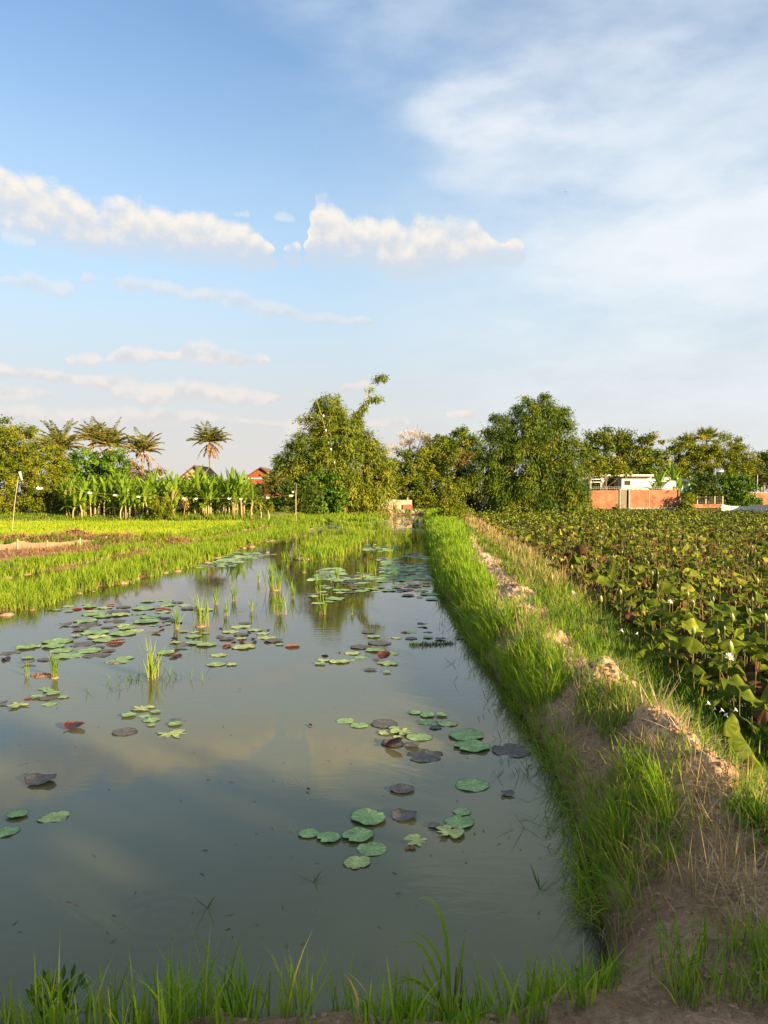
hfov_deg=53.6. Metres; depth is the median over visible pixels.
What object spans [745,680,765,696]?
lotus leaf
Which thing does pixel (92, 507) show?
banana plant
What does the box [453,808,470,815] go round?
lotus pad
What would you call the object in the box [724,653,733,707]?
lotus flower
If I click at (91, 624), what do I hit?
lotus pad
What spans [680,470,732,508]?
broadleaf bush
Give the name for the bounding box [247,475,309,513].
undergrowth shrub
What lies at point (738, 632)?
lotus leaf
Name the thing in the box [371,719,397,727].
lotus pad
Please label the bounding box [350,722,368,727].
lotus pad
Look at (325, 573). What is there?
grey pads
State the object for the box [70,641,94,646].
lotus pad
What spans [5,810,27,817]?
lotus pad
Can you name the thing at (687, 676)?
lotus leaf
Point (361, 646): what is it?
lotus pad
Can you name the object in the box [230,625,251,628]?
lotus pad
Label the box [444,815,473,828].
lotus pad
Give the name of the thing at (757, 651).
lotus leaf
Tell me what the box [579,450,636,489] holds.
leaning tree
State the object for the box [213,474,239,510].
banana plant
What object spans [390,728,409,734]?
torn pad
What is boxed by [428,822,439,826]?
lotus pad
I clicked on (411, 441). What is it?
dry blossom tree
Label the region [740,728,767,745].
lotus leaf
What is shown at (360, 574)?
rice clump
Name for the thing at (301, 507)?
undergrowth shrub
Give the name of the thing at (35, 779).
cupped pad
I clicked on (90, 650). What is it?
lotus pad
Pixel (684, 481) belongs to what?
blue house
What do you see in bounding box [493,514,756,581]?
lotus pond water
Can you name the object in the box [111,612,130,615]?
lotus pad
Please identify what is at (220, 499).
banana plant
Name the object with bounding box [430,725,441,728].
lotus pad
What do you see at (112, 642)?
rolled pad
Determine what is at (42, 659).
lotus pad
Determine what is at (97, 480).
undergrowth shrub
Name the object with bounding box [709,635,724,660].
lotus leaf
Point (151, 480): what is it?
banana plant
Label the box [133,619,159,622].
lotus pad
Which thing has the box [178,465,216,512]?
banana plant
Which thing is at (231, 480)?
banana plant
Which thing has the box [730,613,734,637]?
lotus bud
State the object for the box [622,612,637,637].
lotus leaf
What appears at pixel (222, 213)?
sky
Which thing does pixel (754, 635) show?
lotus leaf
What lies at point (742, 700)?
lotus leaf
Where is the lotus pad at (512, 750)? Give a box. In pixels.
[491,743,530,757]
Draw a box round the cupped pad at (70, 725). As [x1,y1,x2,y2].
[63,721,84,729]
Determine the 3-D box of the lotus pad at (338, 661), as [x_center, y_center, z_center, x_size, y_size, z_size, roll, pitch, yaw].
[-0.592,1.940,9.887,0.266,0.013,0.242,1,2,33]
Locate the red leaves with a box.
[219,521,427,575]
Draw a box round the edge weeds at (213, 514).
[0,507,720,550]
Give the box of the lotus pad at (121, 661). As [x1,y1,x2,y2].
[104,659,128,663]
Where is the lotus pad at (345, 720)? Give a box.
[336,718,354,723]
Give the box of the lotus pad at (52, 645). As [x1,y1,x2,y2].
[41,643,65,647]
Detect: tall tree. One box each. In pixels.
[0,414,21,465]
[739,450,767,491]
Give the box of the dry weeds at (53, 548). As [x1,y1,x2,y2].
[0,525,217,564]
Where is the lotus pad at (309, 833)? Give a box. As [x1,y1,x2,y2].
[298,828,318,837]
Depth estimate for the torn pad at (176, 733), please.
6.95 m
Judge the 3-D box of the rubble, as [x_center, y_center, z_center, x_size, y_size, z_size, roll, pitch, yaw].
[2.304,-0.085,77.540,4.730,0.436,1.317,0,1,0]
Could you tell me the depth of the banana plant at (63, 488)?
53.64 m
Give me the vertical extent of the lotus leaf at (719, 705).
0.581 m
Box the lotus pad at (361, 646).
[350,644,370,648]
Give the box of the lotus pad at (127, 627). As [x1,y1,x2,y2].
[118,626,134,628]
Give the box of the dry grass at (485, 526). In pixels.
[428,513,767,964]
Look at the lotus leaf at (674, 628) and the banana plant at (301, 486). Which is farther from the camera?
the banana plant at (301, 486)
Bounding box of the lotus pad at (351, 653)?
[344,651,359,654]
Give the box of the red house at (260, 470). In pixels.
[243,467,281,503]
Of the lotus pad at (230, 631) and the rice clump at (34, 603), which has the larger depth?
the rice clump at (34, 603)
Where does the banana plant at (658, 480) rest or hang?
on the ground at (620, 1005)
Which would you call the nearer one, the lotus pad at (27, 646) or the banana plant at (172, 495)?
the lotus pad at (27, 646)
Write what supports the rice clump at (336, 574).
on the pond water at (164, 829)
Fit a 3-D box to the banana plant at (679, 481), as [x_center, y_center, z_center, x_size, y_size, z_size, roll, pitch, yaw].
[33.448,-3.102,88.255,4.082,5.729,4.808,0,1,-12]
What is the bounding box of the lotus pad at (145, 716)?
[138,714,150,717]
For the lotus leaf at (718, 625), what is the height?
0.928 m
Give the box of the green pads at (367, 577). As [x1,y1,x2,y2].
[196,518,433,580]
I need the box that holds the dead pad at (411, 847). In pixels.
[405,845,415,849]
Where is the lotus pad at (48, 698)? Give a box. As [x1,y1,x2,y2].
[39,696,56,699]
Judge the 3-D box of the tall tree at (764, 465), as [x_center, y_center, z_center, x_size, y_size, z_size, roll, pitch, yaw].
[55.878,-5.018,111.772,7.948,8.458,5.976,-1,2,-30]
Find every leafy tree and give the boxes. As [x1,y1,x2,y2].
[0,422,76,514]
[53,445,132,486]
[386,447,429,504]
[417,432,464,475]
[577,424,679,478]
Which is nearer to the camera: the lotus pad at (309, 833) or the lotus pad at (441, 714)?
the lotus pad at (309, 833)
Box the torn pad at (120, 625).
[116,623,129,626]
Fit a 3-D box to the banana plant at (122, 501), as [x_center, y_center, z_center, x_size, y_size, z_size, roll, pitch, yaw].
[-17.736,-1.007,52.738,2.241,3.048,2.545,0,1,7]
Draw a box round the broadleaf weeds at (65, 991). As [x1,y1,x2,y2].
[6,964,104,1023]
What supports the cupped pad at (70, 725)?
on the pond water at (164, 829)
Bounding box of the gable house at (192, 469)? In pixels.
[174,465,217,481]
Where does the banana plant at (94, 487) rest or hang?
on the ground at (620, 1005)
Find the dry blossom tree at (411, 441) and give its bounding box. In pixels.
[385,426,434,498]
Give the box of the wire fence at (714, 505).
[694,496,722,507]
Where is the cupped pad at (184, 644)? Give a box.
[173,642,188,646]
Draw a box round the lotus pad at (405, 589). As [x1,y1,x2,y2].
[397,589,413,590]
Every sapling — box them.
[245,506,257,513]
[256,500,264,517]
[260,499,273,517]
[427,467,475,518]
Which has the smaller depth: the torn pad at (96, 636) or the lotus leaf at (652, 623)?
the lotus leaf at (652, 623)
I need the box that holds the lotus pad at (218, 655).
[210,653,226,656]
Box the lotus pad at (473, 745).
[454,739,490,751]
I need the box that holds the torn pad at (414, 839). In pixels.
[404,834,427,846]
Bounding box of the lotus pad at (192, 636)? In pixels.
[185,634,201,637]
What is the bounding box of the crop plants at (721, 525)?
[476,504,767,531]
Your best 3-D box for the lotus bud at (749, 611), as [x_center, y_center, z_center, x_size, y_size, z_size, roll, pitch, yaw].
[4.597,1.715,9.565,0.034,1.014,0.039,1,2,20]
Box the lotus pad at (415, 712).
[409,710,421,713]
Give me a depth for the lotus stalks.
19.14 m
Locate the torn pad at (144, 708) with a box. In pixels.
[131,704,154,710]
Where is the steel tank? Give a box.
[713,468,723,485]
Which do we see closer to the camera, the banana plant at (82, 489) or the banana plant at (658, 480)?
the banana plant at (82, 489)
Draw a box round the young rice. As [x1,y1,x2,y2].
[0,518,243,536]
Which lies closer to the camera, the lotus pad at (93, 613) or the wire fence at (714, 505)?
the lotus pad at (93, 613)
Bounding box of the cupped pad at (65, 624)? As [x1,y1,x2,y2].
[59,622,71,625]
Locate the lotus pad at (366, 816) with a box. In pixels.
[351,807,385,824]
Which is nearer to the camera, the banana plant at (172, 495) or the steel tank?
the banana plant at (172, 495)
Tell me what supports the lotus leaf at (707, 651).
on the ground at (620, 1005)
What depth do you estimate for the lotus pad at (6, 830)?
4.94 m
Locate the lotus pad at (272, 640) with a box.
[264,638,282,642]
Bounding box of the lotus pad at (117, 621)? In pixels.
[103,619,126,622]
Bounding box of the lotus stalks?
[493,522,767,727]
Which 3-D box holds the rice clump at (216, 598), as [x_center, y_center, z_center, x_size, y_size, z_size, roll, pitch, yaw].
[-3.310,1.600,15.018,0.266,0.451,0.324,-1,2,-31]
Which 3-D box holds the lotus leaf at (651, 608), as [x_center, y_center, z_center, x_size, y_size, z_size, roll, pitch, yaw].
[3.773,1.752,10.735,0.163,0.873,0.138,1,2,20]
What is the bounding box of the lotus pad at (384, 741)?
[381,739,403,747]
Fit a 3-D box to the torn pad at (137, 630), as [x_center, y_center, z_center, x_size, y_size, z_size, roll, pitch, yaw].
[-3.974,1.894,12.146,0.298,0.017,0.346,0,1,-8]
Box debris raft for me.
[30,672,52,677]
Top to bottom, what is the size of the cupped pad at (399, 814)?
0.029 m
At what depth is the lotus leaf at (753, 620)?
9.62 m
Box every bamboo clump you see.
[265,373,403,514]
[458,391,600,514]
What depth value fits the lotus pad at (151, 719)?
7.37 m
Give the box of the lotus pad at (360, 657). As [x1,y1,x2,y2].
[354,656,367,658]
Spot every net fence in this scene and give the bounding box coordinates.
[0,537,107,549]
[721,504,767,512]
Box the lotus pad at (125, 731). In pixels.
[112,727,137,735]
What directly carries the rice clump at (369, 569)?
on the pond water at (164, 829)
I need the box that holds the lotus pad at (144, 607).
[132,606,154,609]
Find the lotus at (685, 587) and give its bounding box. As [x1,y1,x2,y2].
[470,508,767,769]
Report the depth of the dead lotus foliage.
24.18 m
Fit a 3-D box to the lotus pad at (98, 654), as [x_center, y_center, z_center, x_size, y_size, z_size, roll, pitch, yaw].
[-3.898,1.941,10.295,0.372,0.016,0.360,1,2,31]
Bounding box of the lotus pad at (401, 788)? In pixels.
[390,783,413,792]
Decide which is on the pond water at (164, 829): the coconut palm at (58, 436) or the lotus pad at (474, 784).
the lotus pad at (474, 784)
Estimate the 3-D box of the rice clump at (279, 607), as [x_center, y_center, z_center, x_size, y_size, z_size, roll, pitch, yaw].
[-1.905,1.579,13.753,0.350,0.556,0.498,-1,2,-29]
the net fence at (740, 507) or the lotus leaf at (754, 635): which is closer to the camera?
the lotus leaf at (754, 635)
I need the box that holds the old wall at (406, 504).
[350,497,411,509]
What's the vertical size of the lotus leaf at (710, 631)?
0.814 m
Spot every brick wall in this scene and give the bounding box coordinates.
[590,487,679,508]
[750,492,767,504]
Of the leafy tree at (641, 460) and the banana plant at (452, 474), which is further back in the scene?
the leafy tree at (641, 460)
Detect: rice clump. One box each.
[1,589,12,608]
[22,662,29,675]
[24,592,37,609]
[43,648,60,678]
[140,640,168,680]
[169,605,187,628]
[189,588,210,627]
[210,582,219,604]
[220,594,233,615]
[230,581,238,600]
[245,595,257,611]
[260,558,290,591]
[273,587,287,614]
[283,554,291,567]
[287,576,298,597]
[300,559,305,572]
[312,571,326,592]
[316,592,330,614]
[334,566,341,578]
[357,563,366,577]
[367,555,377,574]
[374,537,381,547]
[386,540,394,558]
[402,535,411,545]
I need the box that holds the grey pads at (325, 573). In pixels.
[192,518,431,580]
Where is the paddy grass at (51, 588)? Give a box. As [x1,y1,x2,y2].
[0,511,388,612]
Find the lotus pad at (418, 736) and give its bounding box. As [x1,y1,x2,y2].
[406,733,432,740]
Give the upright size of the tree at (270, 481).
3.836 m
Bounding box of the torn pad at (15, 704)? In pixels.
[7,702,28,707]
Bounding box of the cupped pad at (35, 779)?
[24,773,56,784]
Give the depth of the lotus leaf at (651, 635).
10.13 m
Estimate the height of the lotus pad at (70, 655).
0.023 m
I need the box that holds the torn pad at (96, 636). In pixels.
[87,634,111,638]
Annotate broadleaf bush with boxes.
[293,469,351,514]
[674,492,697,510]
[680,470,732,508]
[711,471,764,505]
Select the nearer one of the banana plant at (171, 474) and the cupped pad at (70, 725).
the cupped pad at (70, 725)
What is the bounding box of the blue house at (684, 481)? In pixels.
[651,476,691,499]
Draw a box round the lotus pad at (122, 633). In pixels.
[109,631,135,635]
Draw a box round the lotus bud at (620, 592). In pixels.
[619,589,621,628]
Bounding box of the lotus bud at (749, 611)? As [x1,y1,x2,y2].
[748,608,750,634]
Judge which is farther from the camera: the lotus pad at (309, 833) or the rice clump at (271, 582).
the rice clump at (271, 582)
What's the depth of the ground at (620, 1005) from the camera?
3.86 m
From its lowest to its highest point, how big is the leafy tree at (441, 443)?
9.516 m
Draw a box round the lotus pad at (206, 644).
[196,642,216,645]
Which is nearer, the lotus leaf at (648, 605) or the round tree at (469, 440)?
the lotus leaf at (648, 605)
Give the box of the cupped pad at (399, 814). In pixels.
[391,808,416,820]
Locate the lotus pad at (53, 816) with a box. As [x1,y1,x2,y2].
[37,810,70,822]
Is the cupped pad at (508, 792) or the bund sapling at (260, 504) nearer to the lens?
the cupped pad at (508, 792)
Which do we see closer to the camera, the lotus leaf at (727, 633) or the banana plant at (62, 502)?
the lotus leaf at (727, 633)
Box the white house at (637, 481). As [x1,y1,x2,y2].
[581,475,655,502]
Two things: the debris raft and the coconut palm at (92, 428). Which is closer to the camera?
the debris raft
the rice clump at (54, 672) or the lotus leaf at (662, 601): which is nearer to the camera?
the rice clump at (54, 672)
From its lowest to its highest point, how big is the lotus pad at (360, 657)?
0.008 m
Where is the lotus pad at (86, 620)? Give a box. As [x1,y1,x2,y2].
[73,618,97,622]
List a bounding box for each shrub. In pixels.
[41,477,87,512]
[78,475,111,512]
[114,458,171,483]
[146,495,171,516]
[150,499,177,520]
[192,473,231,511]
[213,479,267,512]
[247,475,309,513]
[271,470,327,515]
[445,446,474,481]
[453,463,488,511]
[612,503,619,510]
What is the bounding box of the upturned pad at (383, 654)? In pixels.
[377,650,390,658]
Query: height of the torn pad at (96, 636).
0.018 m
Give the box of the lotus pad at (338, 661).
[329,659,348,662]
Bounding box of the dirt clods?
[125,584,767,1023]
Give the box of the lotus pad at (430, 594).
[421,593,437,595]
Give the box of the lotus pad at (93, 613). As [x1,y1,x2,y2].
[82,611,105,615]
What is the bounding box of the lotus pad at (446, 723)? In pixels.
[437,721,457,725]
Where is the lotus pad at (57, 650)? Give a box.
[49,647,73,652]
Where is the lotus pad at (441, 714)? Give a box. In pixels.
[436,712,446,715]
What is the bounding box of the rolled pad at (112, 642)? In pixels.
[106,641,122,644]
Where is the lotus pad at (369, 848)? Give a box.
[356,841,386,855]
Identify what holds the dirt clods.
on the ground at (620, 1005)
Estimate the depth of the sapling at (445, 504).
49.64 m
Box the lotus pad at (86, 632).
[81,629,108,634]
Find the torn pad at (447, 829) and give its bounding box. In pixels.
[435,824,464,838]
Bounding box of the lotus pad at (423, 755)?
[407,749,442,762]
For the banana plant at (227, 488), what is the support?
on the ground at (620, 1005)
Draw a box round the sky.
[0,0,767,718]
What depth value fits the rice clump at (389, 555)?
24.95 m
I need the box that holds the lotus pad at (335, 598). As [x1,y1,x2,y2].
[324,596,343,599]
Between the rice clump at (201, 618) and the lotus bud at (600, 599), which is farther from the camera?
the rice clump at (201, 618)
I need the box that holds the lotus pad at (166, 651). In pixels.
[157,650,174,654]
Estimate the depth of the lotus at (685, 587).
23.06 m
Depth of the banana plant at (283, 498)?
67.07 m
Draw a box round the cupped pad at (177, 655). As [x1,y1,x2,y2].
[170,653,181,657]
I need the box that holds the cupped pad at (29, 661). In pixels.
[22,659,35,663]
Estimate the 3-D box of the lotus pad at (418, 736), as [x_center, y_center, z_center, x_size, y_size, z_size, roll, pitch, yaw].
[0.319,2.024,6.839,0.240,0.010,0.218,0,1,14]
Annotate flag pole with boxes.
[12,471,22,529]
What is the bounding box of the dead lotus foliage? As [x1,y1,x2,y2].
[474,510,767,719]
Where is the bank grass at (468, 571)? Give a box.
[0,507,767,1023]
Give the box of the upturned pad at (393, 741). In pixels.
[385,737,402,745]
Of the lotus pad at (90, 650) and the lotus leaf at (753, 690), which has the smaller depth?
the lotus leaf at (753, 690)
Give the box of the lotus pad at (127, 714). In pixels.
[121,712,135,716]
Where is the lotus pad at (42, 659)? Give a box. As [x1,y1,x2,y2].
[38,658,53,660]
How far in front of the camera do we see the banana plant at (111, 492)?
53.61 m
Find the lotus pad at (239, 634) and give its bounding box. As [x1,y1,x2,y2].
[234,633,248,635]
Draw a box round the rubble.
[386,509,422,512]
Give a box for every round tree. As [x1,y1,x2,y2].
[440,423,487,505]
[655,429,763,488]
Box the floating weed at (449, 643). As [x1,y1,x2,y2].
[83,613,583,907]
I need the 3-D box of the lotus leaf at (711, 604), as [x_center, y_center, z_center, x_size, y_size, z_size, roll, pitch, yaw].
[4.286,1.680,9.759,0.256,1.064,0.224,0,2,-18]
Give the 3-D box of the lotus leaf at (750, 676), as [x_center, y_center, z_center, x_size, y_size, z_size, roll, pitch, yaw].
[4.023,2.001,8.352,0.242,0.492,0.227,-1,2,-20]
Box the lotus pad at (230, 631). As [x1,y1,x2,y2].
[222,630,239,632]
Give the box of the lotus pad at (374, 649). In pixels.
[365,648,384,650]
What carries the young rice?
on the ground at (620, 1005)
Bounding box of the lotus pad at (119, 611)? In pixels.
[107,610,129,612]
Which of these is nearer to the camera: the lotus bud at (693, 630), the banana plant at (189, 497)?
the lotus bud at (693, 630)
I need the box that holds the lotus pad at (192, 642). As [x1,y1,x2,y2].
[185,640,202,643]
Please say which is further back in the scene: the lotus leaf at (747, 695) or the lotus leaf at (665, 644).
the lotus leaf at (665, 644)
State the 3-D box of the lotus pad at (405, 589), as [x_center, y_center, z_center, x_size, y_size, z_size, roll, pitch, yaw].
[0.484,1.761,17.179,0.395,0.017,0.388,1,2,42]
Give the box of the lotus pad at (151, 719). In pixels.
[143,717,159,721]
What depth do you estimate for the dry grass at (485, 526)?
4.59 m
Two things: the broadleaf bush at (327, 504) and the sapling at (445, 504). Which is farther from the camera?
the broadleaf bush at (327, 504)
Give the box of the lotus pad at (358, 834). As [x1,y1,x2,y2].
[342,826,373,841]
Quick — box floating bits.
[13,570,588,945]
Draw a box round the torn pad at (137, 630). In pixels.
[126,629,143,632]
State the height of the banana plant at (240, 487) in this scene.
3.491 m
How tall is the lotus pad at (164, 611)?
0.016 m
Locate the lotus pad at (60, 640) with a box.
[41,638,71,643]
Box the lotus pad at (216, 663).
[206,662,225,665]
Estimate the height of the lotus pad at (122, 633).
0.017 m
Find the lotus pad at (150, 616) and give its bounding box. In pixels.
[140,615,159,618]
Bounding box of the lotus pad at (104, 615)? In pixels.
[93,614,111,616]
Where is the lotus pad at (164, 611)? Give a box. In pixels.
[155,610,171,612]
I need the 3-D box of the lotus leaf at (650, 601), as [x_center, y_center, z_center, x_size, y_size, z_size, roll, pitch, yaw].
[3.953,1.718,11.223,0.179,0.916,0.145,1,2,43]
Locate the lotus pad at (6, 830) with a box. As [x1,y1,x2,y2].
[0,826,19,837]
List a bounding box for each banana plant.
[49,475,89,515]
[53,479,79,512]
[53,479,80,515]
[61,475,107,517]
[64,478,91,514]
[67,486,89,516]
[76,479,99,512]
[80,476,104,517]
[87,478,118,514]
[88,477,118,516]
[96,466,139,515]
[96,478,108,512]
[99,474,118,508]
[100,474,135,518]
[104,468,142,515]
[105,477,141,518]
[115,481,156,517]
[126,467,169,514]
[130,477,159,515]
[134,472,148,511]
[147,481,167,516]
[149,472,197,515]
[153,470,178,505]
[156,470,182,512]
[157,476,173,511]
[163,488,188,503]
[177,474,197,515]
[177,496,193,512]
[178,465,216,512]
[178,475,220,513]
[189,475,214,509]
[189,477,231,516]
[192,471,218,510]
[207,475,230,513]
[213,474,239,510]
[213,479,245,515]
[217,469,253,509]
[218,466,251,513]
[218,470,264,519]
[221,468,255,514]
[238,475,260,510]
[278,485,292,509]
[288,477,311,507]
[443,463,463,499]
[639,466,674,489]
[659,462,696,507]
[684,472,696,507]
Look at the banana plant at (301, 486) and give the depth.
69.94 m
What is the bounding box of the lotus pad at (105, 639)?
[92,637,116,641]
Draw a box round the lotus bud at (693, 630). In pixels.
[691,626,695,660]
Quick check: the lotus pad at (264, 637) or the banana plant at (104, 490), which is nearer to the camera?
the lotus pad at (264, 637)
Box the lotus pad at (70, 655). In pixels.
[53,652,84,658]
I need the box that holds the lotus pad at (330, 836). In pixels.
[316,831,340,841]
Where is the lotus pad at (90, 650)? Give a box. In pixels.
[76,647,102,652]
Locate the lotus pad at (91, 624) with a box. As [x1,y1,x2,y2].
[78,622,100,626]
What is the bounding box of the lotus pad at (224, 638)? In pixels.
[219,637,233,639]
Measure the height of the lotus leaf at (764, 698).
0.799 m
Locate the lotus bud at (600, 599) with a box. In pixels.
[599,596,602,616]
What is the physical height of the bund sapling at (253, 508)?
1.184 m
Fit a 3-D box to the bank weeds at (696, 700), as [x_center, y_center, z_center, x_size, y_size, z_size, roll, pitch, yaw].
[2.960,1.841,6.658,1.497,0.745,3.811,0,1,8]
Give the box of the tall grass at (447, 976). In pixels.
[378,897,468,1021]
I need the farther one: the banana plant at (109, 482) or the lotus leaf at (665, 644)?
the banana plant at (109, 482)
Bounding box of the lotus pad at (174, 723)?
[168,721,181,725]
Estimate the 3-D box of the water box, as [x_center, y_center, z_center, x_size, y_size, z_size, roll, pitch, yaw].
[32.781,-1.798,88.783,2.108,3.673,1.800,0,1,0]
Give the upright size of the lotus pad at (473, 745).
0.018 m
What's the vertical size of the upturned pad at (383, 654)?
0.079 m
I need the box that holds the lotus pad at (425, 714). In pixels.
[420,712,434,716]
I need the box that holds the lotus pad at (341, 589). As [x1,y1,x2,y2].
[332,589,349,590]
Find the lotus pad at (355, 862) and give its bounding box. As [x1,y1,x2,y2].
[343,855,370,868]
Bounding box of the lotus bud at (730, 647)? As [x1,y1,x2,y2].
[727,640,733,708]
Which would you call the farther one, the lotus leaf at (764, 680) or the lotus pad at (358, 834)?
the lotus leaf at (764, 680)
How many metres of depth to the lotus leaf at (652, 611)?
11.01 m
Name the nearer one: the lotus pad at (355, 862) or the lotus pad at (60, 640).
the lotus pad at (355, 862)
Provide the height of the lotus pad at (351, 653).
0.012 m
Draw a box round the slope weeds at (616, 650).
[455,508,767,859]
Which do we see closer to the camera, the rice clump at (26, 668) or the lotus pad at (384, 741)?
the lotus pad at (384, 741)
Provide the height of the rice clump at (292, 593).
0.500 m
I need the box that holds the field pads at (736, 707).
[511,524,767,725]
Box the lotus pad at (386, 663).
[377,660,397,665]
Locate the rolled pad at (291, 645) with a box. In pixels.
[285,644,299,647]
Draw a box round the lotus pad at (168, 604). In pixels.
[158,603,175,606]
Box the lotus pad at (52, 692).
[46,691,59,694]
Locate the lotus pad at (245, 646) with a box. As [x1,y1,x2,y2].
[231,643,255,648]
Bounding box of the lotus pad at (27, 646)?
[15,644,40,648]
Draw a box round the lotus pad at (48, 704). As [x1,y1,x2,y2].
[42,702,56,705]
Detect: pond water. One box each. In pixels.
[0,515,591,1023]
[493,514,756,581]
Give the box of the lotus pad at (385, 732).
[378,729,389,734]
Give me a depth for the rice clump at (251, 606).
14.10 m
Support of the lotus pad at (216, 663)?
on the pond water at (164, 829)
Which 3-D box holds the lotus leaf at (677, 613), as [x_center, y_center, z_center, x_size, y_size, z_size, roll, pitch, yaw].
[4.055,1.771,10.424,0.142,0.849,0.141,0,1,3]
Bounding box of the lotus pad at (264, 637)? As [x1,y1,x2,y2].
[257,636,276,638]
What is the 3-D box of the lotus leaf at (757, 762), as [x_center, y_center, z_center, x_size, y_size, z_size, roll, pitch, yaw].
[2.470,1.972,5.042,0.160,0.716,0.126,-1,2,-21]
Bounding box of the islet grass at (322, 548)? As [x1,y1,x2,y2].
[279,520,381,562]
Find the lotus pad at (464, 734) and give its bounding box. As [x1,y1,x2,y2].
[449,728,482,740]
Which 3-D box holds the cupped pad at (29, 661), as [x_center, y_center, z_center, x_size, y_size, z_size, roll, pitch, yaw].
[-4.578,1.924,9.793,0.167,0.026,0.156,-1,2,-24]
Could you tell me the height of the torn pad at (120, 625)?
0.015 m
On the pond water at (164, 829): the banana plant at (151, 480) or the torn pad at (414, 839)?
the torn pad at (414, 839)
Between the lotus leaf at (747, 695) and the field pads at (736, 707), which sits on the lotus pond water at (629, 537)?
the field pads at (736, 707)
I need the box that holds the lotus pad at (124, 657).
[115,656,133,659]
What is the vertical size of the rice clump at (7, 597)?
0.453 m
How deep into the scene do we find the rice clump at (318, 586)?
16.67 m
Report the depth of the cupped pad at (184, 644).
10.85 m
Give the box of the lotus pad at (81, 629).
[74,627,89,630]
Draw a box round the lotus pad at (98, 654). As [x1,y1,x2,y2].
[82,652,110,657]
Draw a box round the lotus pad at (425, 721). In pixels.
[416,719,436,724]
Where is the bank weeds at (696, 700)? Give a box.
[636,665,767,792]
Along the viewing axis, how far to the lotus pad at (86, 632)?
11.92 m
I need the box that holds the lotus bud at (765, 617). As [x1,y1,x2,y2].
[763,613,767,663]
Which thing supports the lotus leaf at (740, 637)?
on the ground at (620, 1005)
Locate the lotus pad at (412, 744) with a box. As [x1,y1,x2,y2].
[405,741,418,746]
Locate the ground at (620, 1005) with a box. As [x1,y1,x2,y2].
[0,493,767,1023]
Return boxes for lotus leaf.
[548,562,560,569]
[570,554,582,567]
[572,545,590,563]
[596,576,613,610]
[597,614,610,635]
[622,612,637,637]
[633,618,643,643]
[637,612,655,644]
[642,631,659,642]
[645,597,657,606]
[645,603,652,639]
[645,606,657,631]
[645,612,662,644]
[647,607,665,632]
[647,612,662,649]
[654,636,661,650]
[655,607,670,628]
[655,628,672,656]
[656,641,678,664]
[658,599,668,626]
[658,642,684,680]
[660,616,671,626]
[661,579,679,612]
[661,632,683,687]
[665,621,684,671]
[665,625,680,632]
[665,631,684,673]
[668,648,691,665]
[671,621,687,671]
[673,610,684,633]
[673,656,687,662]
[677,611,690,669]
[677,636,703,692]
[677,669,694,683]
[678,629,689,636]
[678,660,690,669]
[679,595,696,608]
[682,612,706,660]
[684,664,705,697]
[686,605,699,616]
[686,717,698,730]
[698,646,714,668]
[698,679,717,700]
[701,628,715,660]
[702,699,720,707]
[705,699,737,720]
[706,661,726,679]
[707,600,730,621]
[707,658,723,692]
[708,610,722,624]
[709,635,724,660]
[709,658,729,694]
[712,618,735,637]
[713,651,734,661]
[718,621,731,630]
[718,687,731,708]
[719,711,739,760]
[720,628,745,660]
[720,658,738,699]
[720,678,742,713]
[721,604,740,636]
[721,662,731,678]
[725,629,733,636]
[727,674,754,727]
[728,666,745,679]
[728,729,752,779]
[729,627,743,658]
[734,620,747,638]
[734,659,747,667]
[735,624,753,660]
[738,650,749,657]
[740,635,750,663]
[740,640,757,706]
[740,696,759,720]
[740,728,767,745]
[741,689,766,742]
[743,636,767,660]
[743,648,767,695]
[743,684,755,717]
[743,755,767,790]
[745,581,762,596]
[745,661,765,675]
[745,672,756,681]
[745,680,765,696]
[748,631,759,661]
[748,648,767,696]
[750,616,760,630]
[751,623,759,633]
[751,743,767,758]
[753,676,767,683]
[753,709,767,735]
[760,664,767,671]
[761,694,767,703]
[762,686,767,695]
[762,701,767,711]
[762,727,767,735]
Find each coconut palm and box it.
[35,419,88,464]
[73,416,112,454]
[76,417,139,462]
[123,427,165,472]
[186,421,233,467]
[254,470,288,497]
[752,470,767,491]
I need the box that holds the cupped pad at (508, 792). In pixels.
[501,790,514,795]
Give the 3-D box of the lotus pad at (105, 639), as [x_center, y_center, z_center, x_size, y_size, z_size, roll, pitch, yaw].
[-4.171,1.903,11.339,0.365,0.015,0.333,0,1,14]
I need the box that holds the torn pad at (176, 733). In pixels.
[157,729,186,737]
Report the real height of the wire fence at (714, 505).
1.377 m
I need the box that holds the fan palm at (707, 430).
[693,425,721,460]
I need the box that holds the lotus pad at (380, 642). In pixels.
[368,640,390,645]
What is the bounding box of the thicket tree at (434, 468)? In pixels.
[399,446,451,508]
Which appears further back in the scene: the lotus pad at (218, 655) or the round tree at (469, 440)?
the round tree at (469, 440)
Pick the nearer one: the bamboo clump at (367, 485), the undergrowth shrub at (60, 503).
the undergrowth shrub at (60, 503)
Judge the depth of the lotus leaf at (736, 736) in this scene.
5.30 m
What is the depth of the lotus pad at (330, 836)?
4.84 m
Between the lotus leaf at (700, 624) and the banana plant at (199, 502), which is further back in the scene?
the banana plant at (199, 502)
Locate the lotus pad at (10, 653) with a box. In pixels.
[0,651,20,654]
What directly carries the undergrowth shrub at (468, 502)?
on the ground at (620, 1005)
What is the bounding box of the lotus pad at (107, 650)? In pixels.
[100,649,114,651]
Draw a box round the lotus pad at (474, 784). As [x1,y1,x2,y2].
[455,778,489,791]
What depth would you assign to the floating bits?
4.61 m

